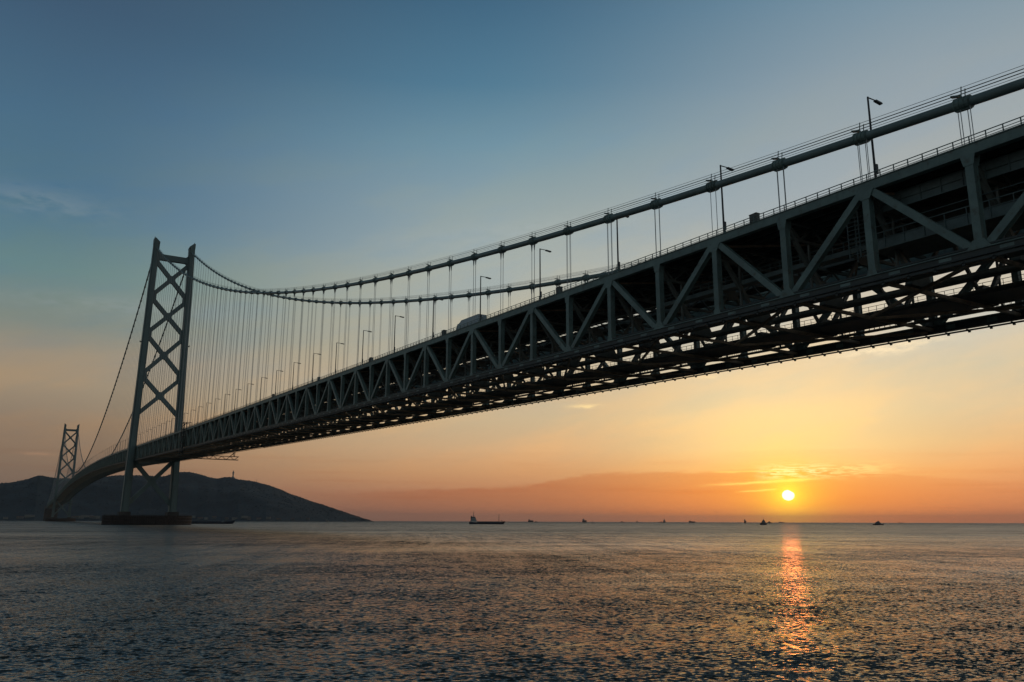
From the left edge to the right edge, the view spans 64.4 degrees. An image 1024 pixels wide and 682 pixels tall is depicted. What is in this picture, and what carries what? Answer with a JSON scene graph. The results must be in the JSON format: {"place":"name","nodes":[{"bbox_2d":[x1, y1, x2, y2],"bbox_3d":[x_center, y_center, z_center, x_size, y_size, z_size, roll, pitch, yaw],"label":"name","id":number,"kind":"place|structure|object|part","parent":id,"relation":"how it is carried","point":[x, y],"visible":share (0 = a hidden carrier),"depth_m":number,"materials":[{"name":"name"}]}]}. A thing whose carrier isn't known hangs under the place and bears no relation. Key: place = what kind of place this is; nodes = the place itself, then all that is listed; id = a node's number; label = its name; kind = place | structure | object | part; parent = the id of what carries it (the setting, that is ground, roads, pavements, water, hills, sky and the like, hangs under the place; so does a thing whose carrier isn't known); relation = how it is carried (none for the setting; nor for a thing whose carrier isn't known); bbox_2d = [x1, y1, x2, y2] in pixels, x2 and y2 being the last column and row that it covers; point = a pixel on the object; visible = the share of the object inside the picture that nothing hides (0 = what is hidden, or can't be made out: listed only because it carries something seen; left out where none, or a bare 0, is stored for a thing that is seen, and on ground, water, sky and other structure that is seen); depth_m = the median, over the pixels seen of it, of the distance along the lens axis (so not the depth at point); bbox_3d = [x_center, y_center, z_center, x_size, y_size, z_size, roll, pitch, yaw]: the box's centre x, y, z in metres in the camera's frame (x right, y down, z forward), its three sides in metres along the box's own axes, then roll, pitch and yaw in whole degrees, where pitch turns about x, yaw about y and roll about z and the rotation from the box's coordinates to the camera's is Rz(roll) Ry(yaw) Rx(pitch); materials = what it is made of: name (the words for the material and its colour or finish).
{"place":"outdoors","nodes":[
{"label":"outdoors","id":0,"kind":"place"},
{"bbox_2d":[0,472,373,521],"bbox_3d":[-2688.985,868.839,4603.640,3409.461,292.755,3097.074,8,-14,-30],"label":"hill","id":1,"kind":"structure","parent":0,"point":[226,506],"depth_m":4233.76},
{"bbox_2d":[24,514,34,516],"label":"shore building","id":2,"kind":"structure","parent":1,"relation":"on","point":[29,515],"depth_m":3745.29,"materials":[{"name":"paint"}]},
{"bbox_2d":[1,472,370,520],"bbox_3d":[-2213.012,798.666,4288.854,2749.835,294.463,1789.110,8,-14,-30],"label":"woodland","id":3,"kind":"object","parent":1,"relation":"on","point":[349,514],"visible":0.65,"depth_m":4430.92,"materials":[{"name":"green plant"}]},
{"bbox_2d":[0,521,1023,681],"bbox_3d":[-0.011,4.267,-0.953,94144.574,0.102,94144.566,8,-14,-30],"label":"sea","id":4,"kind":"structure","parent":0,"point":[374,601],"depth_m":45.02,"materials":[{"name":"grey liquid"}]},
{"bbox_2d":[191,520,234,523],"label":"barge","id":5,"kind":"object","parent":4,"relation":"on","point":[211,522],"visible":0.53,"depth_m":1078.57,"materials":[{"name":"paint"}]},
{"bbox_2d":[469,512,504,523],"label":"cargo ship","id":6,"kind":"object","parent":4,"relation":"on","point":[473,520],"visible":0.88,"depth_m":1293.47,"materials":[{"name":"paint"}]},
{"bbox_2d":[43,65,1023,524],"bbox_3d":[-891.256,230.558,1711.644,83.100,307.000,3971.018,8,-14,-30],"label":"suspension bridge","id":7,"kind":"structure","parent":4,"relation":"in","point":[915,227],"depth_m":158.06,"materials":[{"name":"green paint"}]},
{"bbox_2d":[179,422,191,451],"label":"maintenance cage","id":8,"kind":"object","parent":7,"relation":"hanging from","point":[183,436],"visible":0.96,"depth_m":561.62,"materials":[{"name":"grey metal"}]},
{"bbox_2d":[179,450,238,460],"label":"inspection gantry","id":9,"kind":"object","parent":7,"relation":"hanging from","point":[233,454],"visible":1,"depth_m":585.35,"materials":[{"name":"metal"}]},
{"bbox_2d":[335,343,343,373],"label":"street lamp","id":10,"kind":"object","parent":7,"relation":"on","point":[336,354],"visible":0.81,"depth_m":305.39,"materials":[{"name":"metal"}]},
{"bbox_2d":[362,330,371,363],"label":"street lamp","id":11,"kind":"object","parent":7,"relation":"on","point":[362,345],"visible":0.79,"depth_m":281.08,"materials":[{"name":"metal"}]},
{"bbox_2d":[394,315,403,351],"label":"street lamp","id":12,"kind":"object","parent":7,"relation":"on","point":[394,331],"visible":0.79,"depth_m":256.96,"materials":[{"name":"metal"}]},
{"bbox_2d":[432,298,442,338],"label":"street lamp","id":13,"kind":"object","parent":7,"relation":"on","point":[433,315],"visible":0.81,"depth_m":233.00,"materials":[{"name":"metal"}]},
{"bbox_2d":[456,314,485,329],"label":"delivery truck","id":14,"kind":"object","parent":7,"relation":"on","point":[471,318],"visible":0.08,"depth_m":215.62,"materials":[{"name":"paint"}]},
{"bbox_2d":[480,276,490,320],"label":"street lamp","id":15,"kind":"object","parent":7,"relation":"on","point":[480,296],"visible":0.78,"depth_m":208.92,"materials":[{"name":"metal"}]},
{"bbox_2d":[539,248,550,298],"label":"street lamp","id":16,"kind":"object","parent":7,"relation":"on","point":[540,292],"visible":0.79,"depth_m":184.94,"materials":[{"name":"metal"}]},
{"bbox_2d":[616,216,628,270],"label":"street lamp","id":17,"kind":"object","parent":7,"relation":"on","point":[618,263],"visible":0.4,"depth_m":160.36,"materials":[{"name":"metal"}]},
{"bbox_2d":[720,165,733,232],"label":"street lamp","id":18,"kind":"object","parent":7,"relation":"on","point":[724,223],"visible":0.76,"depth_m":136.64,"materials":[{"name":"metal"}]},
{"bbox_2d":[749,212,759,222],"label":"equipment cabinet","id":19,"kind":"object","parent":7,"relation":"on","point":[753,214],"visible":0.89,"depth_m":128.54,"materials":[{"name":"metal"}]},
{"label":"door","id":20,"kind":"part","parent":19,"relation":"part of","materials":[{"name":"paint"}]},
{"bbox_2d":[867,97,882,177],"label":"street lamp","id":21,"kind":"object","parent":7,"relation":"on","point":[875,165],"visible":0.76,"depth_m":112.46,"materials":[{"name":"metal"}]},
{"bbox_2d":[0,0,1023,522],"label":"sky","id":22,"kind":"structure","parent":0,"point":[295,143],"materials":[{"name":"blue"}]}
]}

